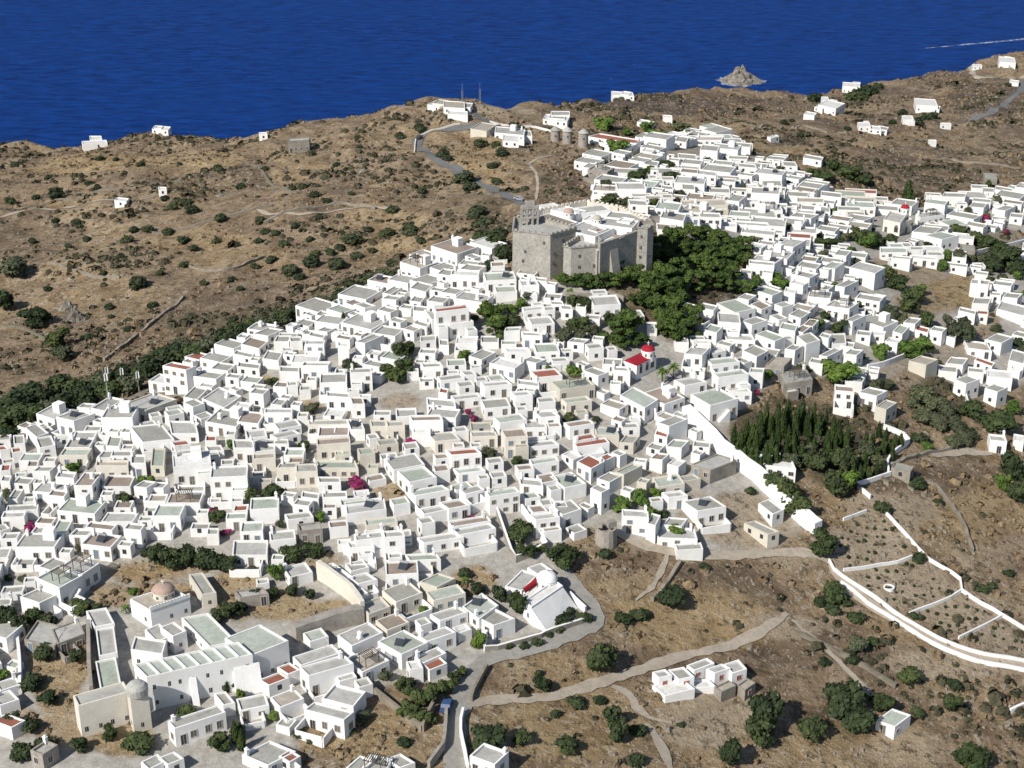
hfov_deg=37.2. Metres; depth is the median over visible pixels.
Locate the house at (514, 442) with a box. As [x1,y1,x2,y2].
[501,428,528,461]
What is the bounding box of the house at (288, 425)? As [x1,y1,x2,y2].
[273,419,301,433]
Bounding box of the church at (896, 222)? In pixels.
[875,198,912,235]
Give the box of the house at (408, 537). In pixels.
[403,529,411,545]
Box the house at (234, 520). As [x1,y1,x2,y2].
[226,512,247,530]
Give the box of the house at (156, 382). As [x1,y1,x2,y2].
[148,373,164,392]
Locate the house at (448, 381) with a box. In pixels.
[437,373,464,390]
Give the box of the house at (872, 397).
[857,387,887,411]
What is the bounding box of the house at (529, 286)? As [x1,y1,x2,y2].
[519,279,538,303]
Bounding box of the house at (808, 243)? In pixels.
[779,237,810,252]
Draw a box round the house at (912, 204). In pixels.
[890,198,918,215]
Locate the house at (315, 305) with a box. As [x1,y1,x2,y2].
[295,297,341,321]
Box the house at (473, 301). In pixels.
[454,291,492,312]
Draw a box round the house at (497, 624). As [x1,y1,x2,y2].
[474,608,514,639]
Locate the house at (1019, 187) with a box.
[1014,182,1023,192]
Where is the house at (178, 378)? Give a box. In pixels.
[162,359,196,394]
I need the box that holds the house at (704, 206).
[682,201,715,212]
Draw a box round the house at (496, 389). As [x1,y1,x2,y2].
[480,380,511,398]
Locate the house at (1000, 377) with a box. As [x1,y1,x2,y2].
[986,369,1012,391]
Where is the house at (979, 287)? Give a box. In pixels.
[969,278,989,297]
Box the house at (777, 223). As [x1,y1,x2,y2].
[753,214,786,236]
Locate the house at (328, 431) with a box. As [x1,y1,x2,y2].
[318,426,349,437]
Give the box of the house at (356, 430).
[347,418,364,440]
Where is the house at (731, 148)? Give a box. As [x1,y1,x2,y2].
[714,140,741,158]
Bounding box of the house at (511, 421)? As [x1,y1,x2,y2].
[493,410,526,435]
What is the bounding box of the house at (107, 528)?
[85,516,118,534]
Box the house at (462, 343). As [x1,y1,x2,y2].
[454,332,477,357]
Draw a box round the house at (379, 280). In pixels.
[367,273,391,291]
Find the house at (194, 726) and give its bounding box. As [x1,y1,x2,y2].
[168,705,226,746]
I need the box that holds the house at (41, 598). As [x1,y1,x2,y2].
[20,584,62,618]
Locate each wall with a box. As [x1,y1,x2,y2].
[0,186,135,210]
[2,324,76,356]
[15,634,22,694]
[47,261,120,278]
[86,619,93,690]
[102,296,184,361]
[152,203,271,233]
[188,255,264,271]
[239,161,298,193]
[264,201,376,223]
[291,604,364,642]
[316,560,364,607]
[343,545,376,568]
[373,685,421,732]
[414,123,459,152]
[421,700,434,731]
[427,707,447,767]
[459,707,468,767]
[470,663,487,701]
[483,630,487,650]
[485,618,585,651]
[490,121,550,131]
[496,508,546,562]
[521,504,547,546]
[566,292,624,304]
[569,591,586,611]
[650,559,681,602]
[682,404,822,533]
[759,124,847,133]
[792,628,896,687]
[828,558,1023,662]
[841,580,1023,671]
[843,509,866,520]
[843,555,912,571]
[857,471,891,484]
[857,485,870,498]
[867,353,904,369]
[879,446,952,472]
[883,424,905,437]
[885,512,1023,629]
[886,434,909,471]
[908,589,961,612]
[952,158,1019,168]
[957,371,977,421]
[958,239,1023,253]
[958,614,1002,638]
[1009,702,1023,713]
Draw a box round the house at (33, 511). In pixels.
[6,498,39,519]
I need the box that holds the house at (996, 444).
[987,430,1006,454]
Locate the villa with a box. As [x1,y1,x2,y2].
[652,658,755,702]
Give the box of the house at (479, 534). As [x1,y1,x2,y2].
[455,523,497,556]
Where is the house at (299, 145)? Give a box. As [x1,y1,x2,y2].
[288,137,310,152]
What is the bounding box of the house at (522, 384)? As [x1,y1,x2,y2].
[516,375,538,396]
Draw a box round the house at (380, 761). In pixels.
[362,751,392,767]
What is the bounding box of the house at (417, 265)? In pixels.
[400,253,436,276]
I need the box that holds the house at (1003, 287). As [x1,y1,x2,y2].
[991,279,1013,298]
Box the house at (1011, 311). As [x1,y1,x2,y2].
[996,300,1023,324]
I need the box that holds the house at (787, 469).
[759,450,795,482]
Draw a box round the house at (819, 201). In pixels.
[797,197,823,206]
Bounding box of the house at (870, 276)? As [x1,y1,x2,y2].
[849,261,885,290]
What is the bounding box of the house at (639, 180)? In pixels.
[630,179,647,192]
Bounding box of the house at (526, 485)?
[519,472,542,497]
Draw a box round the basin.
[883,584,894,591]
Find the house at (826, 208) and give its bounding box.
[801,203,829,221]
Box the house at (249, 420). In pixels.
[237,408,263,433]
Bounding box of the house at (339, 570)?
[320,560,353,581]
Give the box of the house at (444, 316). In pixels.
[434,304,468,342]
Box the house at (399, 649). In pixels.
[378,630,427,669]
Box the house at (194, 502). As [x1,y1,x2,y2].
[166,488,204,521]
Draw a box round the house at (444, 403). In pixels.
[426,397,455,412]
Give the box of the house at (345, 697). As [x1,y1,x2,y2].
[322,684,366,720]
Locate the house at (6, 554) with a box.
[0,547,12,574]
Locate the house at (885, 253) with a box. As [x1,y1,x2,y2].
[879,247,907,260]
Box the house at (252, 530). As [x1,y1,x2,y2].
[240,521,264,539]
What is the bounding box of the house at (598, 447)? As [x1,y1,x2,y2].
[573,433,609,457]
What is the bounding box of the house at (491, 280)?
[483,270,515,293]
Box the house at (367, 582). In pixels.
[347,572,378,599]
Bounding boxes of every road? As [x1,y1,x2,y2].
[411,122,524,204]
[443,559,604,767]
[471,110,490,122]
[828,566,1023,670]
[957,79,1023,122]
[968,63,1023,78]
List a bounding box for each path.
[0,194,158,216]
[256,206,399,214]
[464,611,788,706]
[528,155,551,198]
[611,684,671,723]
[617,532,832,564]
[636,554,668,600]
[644,723,672,767]
[791,619,873,695]
[912,477,973,551]
[931,448,992,456]
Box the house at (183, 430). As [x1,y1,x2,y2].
[169,417,198,442]
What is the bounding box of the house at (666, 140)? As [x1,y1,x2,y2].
[643,132,674,150]
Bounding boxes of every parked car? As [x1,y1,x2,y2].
[440,698,452,713]
[513,196,524,200]
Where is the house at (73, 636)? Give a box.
[52,616,85,664]
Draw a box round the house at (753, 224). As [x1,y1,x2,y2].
[732,220,769,229]
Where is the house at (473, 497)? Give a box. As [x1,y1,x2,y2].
[459,484,485,513]
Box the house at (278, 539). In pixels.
[269,525,295,552]
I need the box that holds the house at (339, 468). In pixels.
[316,456,358,477]
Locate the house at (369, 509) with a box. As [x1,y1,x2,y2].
[345,492,386,525]
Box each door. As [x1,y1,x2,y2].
[27,642,33,652]
[33,552,39,561]
[37,493,42,502]
[60,425,64,433]
[60,643,67,653]
[63,596,68,604]
[72,514,77,523]
[74,537,80,545]
[93,549,99,559]
[131,538,136,547]
[136,469,141,476]
[158,523,164,531]
[173,386,177,394]
[180,733,187,745]
[189,476,194,484]
[218,427,223,436]
[233,522,239,530]
[242,710,249,721]
[243,534,249,539]
[247,455,252,462]
[248,557,253,566]
[256,463,261,470]
[260,596,266,605]
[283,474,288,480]
[292,576,297,583]
[303,373,307,381]
[309,719,315,729]
[312,684,318,695]
[315,534,320,542]
[320,470,325,476]
[329,401,333,407]
[350,327,353,335]
[352,553,357,561]
[364,383,369,390]
[366,671,371,680]
[393,431,398,439]
[401,602,406,613]
[427,544,432,552]
[430,498,434,505]
[430,561,436,570]
[438,443,442,452]
[445,619,450,628]
[454,460,458,467]
[458,597,463,606]
[459,400,463,409]
[462,474,467,481]
[462,509,466,518]
[488,284,492,291]
[489,439,493,447]
[492,368,496,374]
[496,628,501,639]
[501,389,505,397]
[508,449,512,457]
[513,503,517,512]
[524,486,528,492]
[542,383,546,391]
[546,325,550,333]
[565,518,569,528]
[571,405,575,413]
[585,471,588,481]
[589,389,593,398]
[626,525,631,533]
[676,500,681,509]
[686,359,690,366]
[694,468,698,475]
[699,517,703,525]
[712,413,716,421]
[806,386,810,394]
[846,401,851,408]
[868,401,872,409]
[879,724,886,734]
[984,352,988,359]
[996,446,1001,453]
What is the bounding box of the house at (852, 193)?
[835,190,865,196]
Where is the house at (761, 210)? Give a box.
[738,204,777,220]
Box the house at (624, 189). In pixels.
[615,178,645,200]
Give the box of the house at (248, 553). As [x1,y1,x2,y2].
[229,540,268,577]
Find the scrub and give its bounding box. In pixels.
[0,65,1023,767]
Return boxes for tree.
[0,254,27,274]
[0,289,14,309]
[0,389,35,409]
[0,409,13,425]
[0,425,21,442]
[0,604,17,623]
[0,669,9,680]
[2,402,43,426]
[2,488,11,501]
[3,710,20,719]
[9,614,28,629]
[9,741,34,762]
[10,380,39,391]
[16,306,52,327]
[17,574,26,582]
[18,671,43,691]
[19,716,40,732]
[20,382,52,403]
[24,608,45,625]
[32,641,53,660]
[33,734,57,746]
[36,399,57,408]
[36,689,58,704]
[44,327,69,346]
[44,373,71,392]
[49,344,72,360]
[49,389,77,408]
[61,376,88,391]
[65,461,81,472]
[67,648,84,661]
[68,597,91,615]
[69,736,88,752]
[71,380,101,405]
[75,543,80,551]
[88,368,113,383]
[89,602,103,609]
[94,379,122,398]
[101,722,117,741]
[111,362,134,379]
[116,492,134,502]
[117,373,144,393]
[120,604,130,613]
[120,730,155,755]
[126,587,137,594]
[130,363,141,374]
[136,475,156,482]
[137,354,162,378]
[140,542,166,564]
[150,347,161,357]
[155,342,182,365]
[158,546,181,568]
[168,336,191,346]
[175,342,206,358]
[175,704,197,717]
[177,542,196,566]
[194,335,218,353]
[194,546,217,569]
[206,731,231,751]
[208,509,226,522]
[208,551,229,569]
[210,607,222,622]
[213,328,236,340]
[218,601,237,618]
[220,555,237,572]
[223,681,229,692]
[226,320,249,336]
[226,439,232,448]
[229,720,245,736]
[231,718,238,744]
[234,600,247,615]
[236,688,245,697]
[236,728,245,751]
[243,317,258,325]
[244,487,262,505]
[249,588,261,592]
[257,314,276,323]
[261,484,287,499]
[265,377,278,387]
[266,563,283,579]
[266,586,279,598]
[268,710,277,720]
[271,309,292,324]
[275,519,284,527]
[278,544,302,562]
[284,583,297,595]
[286,304,297,319]
[296,440,310,450]
[301,541,323,557]
[303,589,315,598]
[304,401,319,413]
[313,294,332,301]
[314,510,324,521]
[330,287,344,299]
[341,358,350,367]
[342,280,365,287]
[345,360,357,369]
[357,273,373,284]
[357,709,370,722]
[378,267,396,275]
[378,669,393,680]
[380,363,393,371]
[384,366,406,382]
[391,341,410,357]
[393,675,416,695]
[394,357,414,376]
[396,698,419,719]
[405,340,414,353]
[409,688,436,706]
[414,709,437,723]
[418,605,427,612]
[425,681,447,696]
[438,678,455,694]
[447,671,460,684]
[456,350,470,359]
[456,665,467,675]
[457,567,470,577]
[460,576,468,583]
[470,313,478,321]
[470,581,484,593]
[470,628,486,648]
[470,722,507,749]
[471,229,487,239]
[476,300,507,320]
[481,445,497,457]
[483,259,493,268]
[485,231,506,242]
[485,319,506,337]
[491,585,506,601]
[493,243,512,259]
[505,314,521,326]
[506,303,519,313]
[507,590,527,612]
[508,518,533,542]
[511,455,524,466]
[512,727,532,745]
[514,543,525,555]
[516,297,527,307]
[522,292,533,299]
[524,544,538,556]
[532,675,552,691]
[534,543,545,551]
[543,542,581,569]
[553,270,576,284]
[554,326,572,341]
[554,733,579,754]
[562,412,575,421]
[565,316,589,331]
[566,294,579,305]
[566,364,581,377]
[568,272,587,283]
[572,329,585,339]
[575,272,602,288]
[579,296,591,310]
[584,322,599,335]
[586,641,620,671]
[592,116,615,130]
[595,271,614,288]
[597,314,635,341]
[600,179,614,184]
[600,192,619,202]
[602,312,614,320]
[602,704,621,722]
[606,139,630,151]
[607,716,628,742]
[608,336,631,347]
[609,270,628,287]
[611,495,631,512]
[617,307,645,330]
[619,197,631,205]
[621,127,630,135]
[624,264,644,282]
[625,168,648,179]
[628,289,649,306]
[630,332,649,345]
[631,488,649,505]
[637,270,661,288]
[638,293,662,307]
[640,121,653,132]
[644,278,668,293]
[647,506,660,516]
[648,129,667,133]
[648,259,672,276]
[649,197,659,205]
[649,487,661,496]
[652,247,660,268]
[652,295,683,313]
[653,235,676,250]
[653,305,676,323]
[655,316,678,338]
[656,366,668,381]
[656,583,686,607]
[657,159,675,167]
[657,226,680,236]
[657,247,682,262]
[659,276,686,294]
[660,264,680,279]
[662,171,680,178]
[664,307,691,323]
[665,321,690,340]
[667,291,690,304]
[668,256,691,275]
[668,362,679,377]
[668,523,683,533]
[669,121,691,131]
[669,238,692,255]
[670,226,691,240]
[671,274,694,289]
[677,190,685,194]
[677,303,704,323]
[682,240,702,253]
[684,222,701,237]
[684,316,703,335]
[685,269,709,290]
[688,252,709,269]
[694,224,712,239]
[699,239,721,255]
[699,251,721,270]
[702,270,724,289]
[705,257,734,274]
[706,229,728,240]
[713,244,728,257]
[715,270,735,289]
[718,736,741,765]
[720,234,738,247]
[721,245,742,262]
[724,262,743,277]
[730,423,737,445]
[733,279,758,293]
[734,252,750,267]
[735,235,751,250]
[735,438,740,449]
[737,428,744,450]
[739,243,753,258]
[742,446,747,454]
[743,419,749,443]
[744,236,760,242]
[744,715,774,746]
[745,435,752,452]
[747,446,754,460]
[747,687,785,731]
[749,421,755,442]
[751,274,762,282]
[752,427,759,453]
[754,444,759,462]
[755,408,763,431]
[758,424,765,449]
[758,457,763,467]
[760,438,780,450]
[762,441,768,463]
[763,401,768,436]
[763,470,782,485]
[764,369,773,379]
[765,450,771,464]
[767,412,773,438]
[769,431,773,454]
[770,271,785,285]
[772,444,780,463]
[773,398,780,431]
[774,416,781,451]
[776,475,802,502]
[777,279,789,289]
[780,407,786,438]
[780,451,801,468]
[781,440,789,456]
[784,425,791,444]
[784,494,812,514]
[785,397,792,426]
[786,223,791,228]
[789,431,796,453]
[791,404,799,434]
[795,421,799,445]
[796,363,811,373]
[796,442,816,453]
[796,713,827,742]
[798,441,804,463]
[799,398,806,431]
[802,409,811,436]
[802,450,829,470]
[805,167,820,176]
[806,426,811,443]
[807,317,824,329]
[809,527,838,556]
[811,401,816,432]
[812,434,817,452]
[814,170,835,180]
[814,238,832,245]
[814,415,822,435]
[817,233,823,237]
[818,249,828,255]
[820,310,830,319]
[820,358,862,382]
[822,408,828,435]
[822,428,830,450]
[822,469,849,496]
[822,677,866,718]
[823,579,846,604]
[825,159,843,169]
[825,442,831,461]
[828,445,857,471]
[829,237,844,245]
[829,415,836,443]
[830,319,847,332]
[832,434,837,450]
[834,418,843,447]
[835,165,863,178]
[837,470,859,489]
[840,704,877,732]
[841,233,850,240]
[841,423,850,448]
[848,634,868,652]
[849,225,870,239]
[851,461,856,472]
[852,172,872,183]
[853,257,860,263]
[855,232,878,247]
[856,439,875,455]
[858,464,863,480]
[861,450,867,469]
[864,432,868,441]
[864,466,872,478]
[866,378,883,388]
[867,692,896,711]
[868,453,885,465]
[870,433,875,445]
[871,343,890,360]
[872,233,883,247]
[873,445,879,454]
[873,460,879,475]
[875,421,881,438]
[876,304,900,319]
[879,439,885,456]
[881,377,895,389]
[881,463,886,471]
[882,233,898,243]
[882,264,897,277]
[882,428,888,441]
[886,273,909,290]
[886,438,890,453]
[890,445,895,460]
[891,434,898,447]
[896,312,909,324]
[896,665,923,684]
[898,340,926,358]
[898,433,903,446]
[899,299,920,312]
[900,285,926,302]
[902,180,913,198]
[905,394,921,407]
[909,382,934,399]
[911,405,931,422]
[913,335,935,351]
[918,284,926,289]
[919,310,934,326]
[920,441,933,450]
[921,394,945,410]
[928,411,947,431]
[937,259,948,270]
[938,399,955,418]
[942,313,952,323]
[943,249,951,259]
[943,434,963,448]
[943,694,963,711]
[945,317,977,340]
[948,414,966,433]
[949,224,967,232]
[950,741,994,767]
[951,248,968,259]
[955,429,972,446]
[958,398,985,419]
[964,207,971,212]
[967,229,981,244]
[968,254,975,261]
[975,252,992,261]
[976,235,998,248]
[977,408,1019,431]
[982,255,1003,270]
[984,268,992,273]
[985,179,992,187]
[986,276,995,281]
[988,240,1008,249]
[988,246,1023,265]
[994,195,1001,201]
[994,473,1012,490]
[999,450,1023,480]
[1004,400,1021,412]
[1006,477,1023,501]
[1007,262,1023,274]
[1013,271,1021,279]
[1017,345,1023,351]
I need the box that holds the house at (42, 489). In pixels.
[32,475,70,503]
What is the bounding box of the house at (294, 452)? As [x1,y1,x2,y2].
[284,443,305,463]
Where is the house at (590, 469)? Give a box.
[577,455,603,483]
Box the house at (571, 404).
[561,396,591,413]
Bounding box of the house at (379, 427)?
[370,420,386,438]
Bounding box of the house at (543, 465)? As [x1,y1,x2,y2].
[529,455,558,475]
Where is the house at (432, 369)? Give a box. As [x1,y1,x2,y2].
[420,362,442,383]
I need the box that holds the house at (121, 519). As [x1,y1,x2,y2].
[101,507,139,531]
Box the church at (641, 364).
[624,341,655,379]
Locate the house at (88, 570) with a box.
[62,552,100,592]
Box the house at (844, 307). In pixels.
[824,294,858,320]
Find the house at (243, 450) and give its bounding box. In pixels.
[232,435,254,469]
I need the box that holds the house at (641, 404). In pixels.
[620,387,657,423]
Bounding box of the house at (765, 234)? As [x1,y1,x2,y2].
[741,224,775,241]
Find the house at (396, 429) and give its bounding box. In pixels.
[386,420,404,441]
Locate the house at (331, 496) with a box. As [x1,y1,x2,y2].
[322,487,346,507]
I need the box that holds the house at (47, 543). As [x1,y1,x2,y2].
[11,526,65,571]
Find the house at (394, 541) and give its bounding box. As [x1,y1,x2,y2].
[382,523,404,561]
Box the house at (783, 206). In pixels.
[755,203,786,215]
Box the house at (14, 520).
[1,505,27,530]
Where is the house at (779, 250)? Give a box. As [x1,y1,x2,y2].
[768,243,794,272]
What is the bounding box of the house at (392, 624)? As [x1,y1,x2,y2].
[376,607,409,637]
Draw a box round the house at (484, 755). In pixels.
[470,743,508,767]
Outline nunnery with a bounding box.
[73,572,289,736]
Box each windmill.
[550,126,559,142]
[562,127,572,144]
[578,128,588,147]
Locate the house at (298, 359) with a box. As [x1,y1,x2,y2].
[291,354,320,372]
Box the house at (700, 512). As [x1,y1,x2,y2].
[681,496,730,534]
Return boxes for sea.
[0,0,1023,147]
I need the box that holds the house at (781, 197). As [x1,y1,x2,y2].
[779,186,783,202]
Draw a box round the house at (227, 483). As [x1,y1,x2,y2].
[210,462,249,509]
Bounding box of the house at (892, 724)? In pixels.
[875,708,910,739]
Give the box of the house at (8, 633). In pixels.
[0,621,25,653]
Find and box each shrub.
[4,197,16,204]
[4,573,12,580]
[10,161,23,166]
[27,237,37,243]
[31,194,40,199]
[38,612,58,623]
[43,286,52,291]
[47,187,64,199]
[51,217,59,223]
[70,218,80,224]
[74,223,83,227]
[82,333,95,339]
[83,235,90,241]
[84,180,95,185]
[94,155,103,160]
[99,270,106,275]
[104,302,115,309]
[114,252,125,258]
[119,235,133,242]
[123,325,133,331]
[128,226,137,232]
[128,275,147,290]
[135,160,145,166]
[140,224,153,232]
[146,301,156,308]
[155,269,164,274]
[160,195,169,201]
[161,228,173,235]
[166,203,177,209]
[176,235,189,244]
[177,198,193,205]
[178,261,188,267]
[184,204,199,214]
[188,244,197,250]
[199,279,208,285]
[211,237,220,242]
[212,164,223,172]
[214,213,226,221]
[227,276,236,282]
[227,316,237,322]
[235,182,245,189]
[236,285,244,290]
[250,262,260,268]
[253,237,263,243]
[254,216,265,224]
[259,228,270,234]
[260,166,268,170]
[264,255,276,263]
[270,229,280,235]
[277,239,289,247]
[281,264,298,277]
[288,185,296,189]
[290,222,298,228]
[293,272,306,280]
[293,729,304,738]
[297,183,307,189]
[302,255,319,267]
[304,236,313,241]
[308,190,319,197]
[309,250,320,255]
[314,213,322,218]
[322,198,331,203]
[325,247,335,255]
[327,257,346,270]
[332,162,340,166]
[335,244,344,250]
[340,233,364,245]
[349,251,363,260]
[349,728,357,736]
[363,226,373,232]
[368,247,377,252]
[377,227,394,237]
[385,204,399,213]
[385,258,396,266]
[394,131,404,138]
[396,736,411,747]
[401,222,417,236]
[413,123,425,132]
[416,188,425,194]
[416,237,424,243]
[434,149,449,157]
[442,155,452,160]
[452,170,474,183]
[462,182,478,190]
[465,205,486,218]
[472,215,493,228]
[473,138,488,147]
[487,161,498,168]
[490,141,500,147]
[491,177,501,185]
[491,227,507,237]
[495,147,508,156]
[505,643,512,649]
[518,641,529,649]
[530,637,544,646]
[534,669,543,675]
[545,632,553,637]
[550,709,561,718]
[554,611,572,624]
[556,627,563,633]
[565,695,586,709]
[566,606,575,614]
[575,611,592,622]
[591,416,600,421]
[592,695,606,704]
[597,548,612,558]
[614,611,632,624]
[627,724,648,737]
[629,607,650,622]
[629,752,646,767]
[660,509,668,517]
[673,197,681,202]
[676,721,684,727]
[698,562,710,569]
[744,486,756,494]
[779,119,788,124]
[796,132,803,137]
[806,92,822,101]
[813,596,825,606]
[817,656,830,666]
[824,603,840,615]
[839,598,852,607]
[843,87,869,100]
[845,653,860,664]
[846,611,867,624]
[860,83,879,95]
[868,636,878,645]
[873,82,883,88]
[873,500,892,513]
[888,119,896,124]
[897,109,907,114]
[906,611,918,619]
[909,476,926,489]
[909,705,924,718]
[910,431,929,444]
[912,552,926,563]
[914,117,922,125]
[918,614,924,620]
[921,114,932,119]
[928,112,938,118]
[932,498,944,505]
[947,678,962,691]
[965,426,979,439]
[973,584,989,593]
[987,581,996,588]
[989,323,1002,332]
[996,274,1007,279]
[1002,569,1014,576]
[1012,337,1023,346]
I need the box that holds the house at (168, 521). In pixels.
[150,504,186,539]
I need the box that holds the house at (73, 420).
[50,409,94,438]
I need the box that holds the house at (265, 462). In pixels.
[253,452,275,477]
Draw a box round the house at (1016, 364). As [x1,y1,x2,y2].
[1007,349,1023,379]
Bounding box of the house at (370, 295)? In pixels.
[331,284,382,306]
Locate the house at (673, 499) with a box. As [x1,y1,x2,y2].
[661,485,687,509]
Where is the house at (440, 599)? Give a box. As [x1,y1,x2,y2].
[426,584,465,612]
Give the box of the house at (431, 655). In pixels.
[414,644,446,674]
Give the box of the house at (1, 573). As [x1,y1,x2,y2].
[0,563,3,588]
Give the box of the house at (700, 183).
[673,173,706,193]
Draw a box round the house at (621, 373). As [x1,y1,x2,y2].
[611,360,629,389]
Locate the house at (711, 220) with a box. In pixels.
[699,209,721,228]
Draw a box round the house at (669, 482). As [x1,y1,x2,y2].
[652,473,684,491]
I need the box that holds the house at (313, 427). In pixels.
[307,415,347,442]
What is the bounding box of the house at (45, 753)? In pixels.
[30,734,59,767]
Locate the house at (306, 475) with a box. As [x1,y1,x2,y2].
[295,458,317,487]
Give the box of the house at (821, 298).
[807,287,831,308]
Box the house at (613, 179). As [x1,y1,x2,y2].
[591,174,627,189]
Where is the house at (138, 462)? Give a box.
[130,449,146,477]
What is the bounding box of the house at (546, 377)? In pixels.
[530,368,561,397]
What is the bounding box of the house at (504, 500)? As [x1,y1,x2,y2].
[485,484,519,515]
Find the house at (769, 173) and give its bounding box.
[754,164,786,186]
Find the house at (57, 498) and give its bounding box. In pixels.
[41,484,69,516]
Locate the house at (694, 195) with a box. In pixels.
[685,192,715,199]
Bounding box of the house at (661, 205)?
[654,197,681,215]
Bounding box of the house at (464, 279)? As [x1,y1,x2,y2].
[450,265,483,289]
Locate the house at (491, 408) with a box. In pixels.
[481,397,510,419]
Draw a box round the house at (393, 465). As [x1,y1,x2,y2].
[384,453,424,483]
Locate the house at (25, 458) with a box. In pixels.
[18,453,44,470]
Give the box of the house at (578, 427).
[563,414,593,439]
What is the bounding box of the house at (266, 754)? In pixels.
[242,741,300,767]
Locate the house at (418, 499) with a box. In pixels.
[408,485,451,516]
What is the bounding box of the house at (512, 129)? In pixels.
[495,124,524,138]
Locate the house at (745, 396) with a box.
[725,387,751,404]
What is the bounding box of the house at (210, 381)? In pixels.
[193,370,225,393]
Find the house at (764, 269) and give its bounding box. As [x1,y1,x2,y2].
[748,255,773,284]
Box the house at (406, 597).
[382,576,432,626]
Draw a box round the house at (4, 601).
[0,591,13,606]
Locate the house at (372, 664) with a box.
[347,646,389,681]
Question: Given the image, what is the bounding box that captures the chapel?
[505,563,576,630]
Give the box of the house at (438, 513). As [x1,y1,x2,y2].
[419,505,447,522]
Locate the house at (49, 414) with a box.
[36,400,70,430]
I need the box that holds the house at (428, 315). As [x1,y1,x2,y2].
[424,302,469,332]
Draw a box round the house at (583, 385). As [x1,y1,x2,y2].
[551,372,594,401]
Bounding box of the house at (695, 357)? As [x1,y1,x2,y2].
[681,341,709,372]
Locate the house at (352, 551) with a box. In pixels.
[346,534,376,571]
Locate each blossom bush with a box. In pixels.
[24,520,34,532]
[209,506,217,511]
[219,529,231,535]
[346,475,366,489]
[405,437,416,441]
[470,414,478,421]
[982,213,990,222]
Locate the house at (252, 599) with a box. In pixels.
[234,587,269,607]
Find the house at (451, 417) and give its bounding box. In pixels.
[427,402,460,431]
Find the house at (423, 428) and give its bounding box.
[409,414,442,446]
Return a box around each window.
[33,756,38,764]
[45,552,51,557]
[47,754,53,763]
[76,639,82,645]
[85,577,89,587]
[93,572,97,581]
[104,551,109,557]
[170,522,175,528]
[178,476,184,482]
[190,729,197,737]
[205,723,211,733]
[208,426,212,431]
[216,720,222,729]
[237,453,242,459]
[254,535,259,539]
[268,417,272,422]
[299,478,304,484]
[302,534,307,541]
[302,678,305,688]
[309,477,314,483]
[321,452,326,458]
[322,721,327,729]
[334,724,340,733]
[348,720,353,730]
[367,584,372,590]
[389,541,394,545]
[392,579,397,584]
[392,654,397,663]
[419,499,423,506]
[437,603,442,609]
[438,317,442,323]
[440,496,445,501]
[446,638,451,646]
[447,600,452,607]
[451,315,455,321]
[452,511,456,517]
[463,458,468,465]
[475,457,479,464]
[484,625,489,634]
[508,441,513,445]
[551,465,555,470]
[552,448,557,453]
[617,375,622,381]
[709,515,713,521]
[718,513,723,520]
[736,674,741,680]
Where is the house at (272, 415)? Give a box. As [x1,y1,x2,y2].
[263,403,292,430]
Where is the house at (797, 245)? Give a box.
[780,234,805,261]
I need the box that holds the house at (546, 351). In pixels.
[533,339,561,370]
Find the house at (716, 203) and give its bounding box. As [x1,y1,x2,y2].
[680,198,727,210]
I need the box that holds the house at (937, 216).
[915,208,944,225]
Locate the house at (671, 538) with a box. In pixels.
[657,523,697,547]
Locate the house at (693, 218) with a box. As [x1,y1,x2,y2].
[686,211,699,225]
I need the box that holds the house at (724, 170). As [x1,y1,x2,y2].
[703,162,735,175]
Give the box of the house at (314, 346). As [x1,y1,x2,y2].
[305,334,325,358]
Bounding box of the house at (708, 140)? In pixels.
[695,133,723,145]
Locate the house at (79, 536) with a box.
[69,525,90,545]
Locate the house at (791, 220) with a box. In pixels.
[781,215,806,229]
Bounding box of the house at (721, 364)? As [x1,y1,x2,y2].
[706,352,739,373]
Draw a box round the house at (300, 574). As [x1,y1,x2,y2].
[283,562,312,586]
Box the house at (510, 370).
[489,356,523,382]
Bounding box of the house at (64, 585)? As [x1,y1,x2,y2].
[36,564,85,616]
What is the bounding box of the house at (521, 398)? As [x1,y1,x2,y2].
[510,390,532,410]
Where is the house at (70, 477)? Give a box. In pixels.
[55,466,77,494]
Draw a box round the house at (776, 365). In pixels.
[765,356,791,377]
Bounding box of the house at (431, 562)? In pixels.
[405,547,440,580]
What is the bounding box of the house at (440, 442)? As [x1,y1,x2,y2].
[430,431,460,452]
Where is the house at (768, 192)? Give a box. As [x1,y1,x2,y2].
[751,183,779,202]
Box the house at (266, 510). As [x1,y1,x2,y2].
[250,491,279,523]
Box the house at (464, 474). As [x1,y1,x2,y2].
[453,461,485,482]
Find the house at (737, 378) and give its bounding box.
[711,365,750,392]
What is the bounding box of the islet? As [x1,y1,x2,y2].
[718,64,765,85]
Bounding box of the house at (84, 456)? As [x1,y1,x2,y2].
[57,448,92,470]
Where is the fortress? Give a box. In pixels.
[512,200,654,286]
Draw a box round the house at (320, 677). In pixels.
[300,650,356,701]
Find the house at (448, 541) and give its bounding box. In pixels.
[417,525,463,552]
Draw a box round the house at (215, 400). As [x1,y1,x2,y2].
[202,387,241,412]
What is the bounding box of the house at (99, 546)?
[81,528,121,561]
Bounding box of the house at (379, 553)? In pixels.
[364,522,383,558]
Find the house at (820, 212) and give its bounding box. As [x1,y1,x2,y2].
[797,206,825,224]
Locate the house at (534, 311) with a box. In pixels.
[522,305,543,328]
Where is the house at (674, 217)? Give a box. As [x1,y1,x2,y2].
[660,207,686,227]
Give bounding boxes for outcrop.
[58,298,77,311]
[63,305,85,322]
[215,193,230,196]
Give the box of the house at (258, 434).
[245,428,266,447]
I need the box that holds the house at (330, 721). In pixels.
[295,701,354,747]
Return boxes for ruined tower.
[594,519,616,549]
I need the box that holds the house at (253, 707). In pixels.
[236,693,269,731]
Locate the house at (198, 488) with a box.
[178,479,205,500]
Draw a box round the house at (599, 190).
[591,182,614,200]

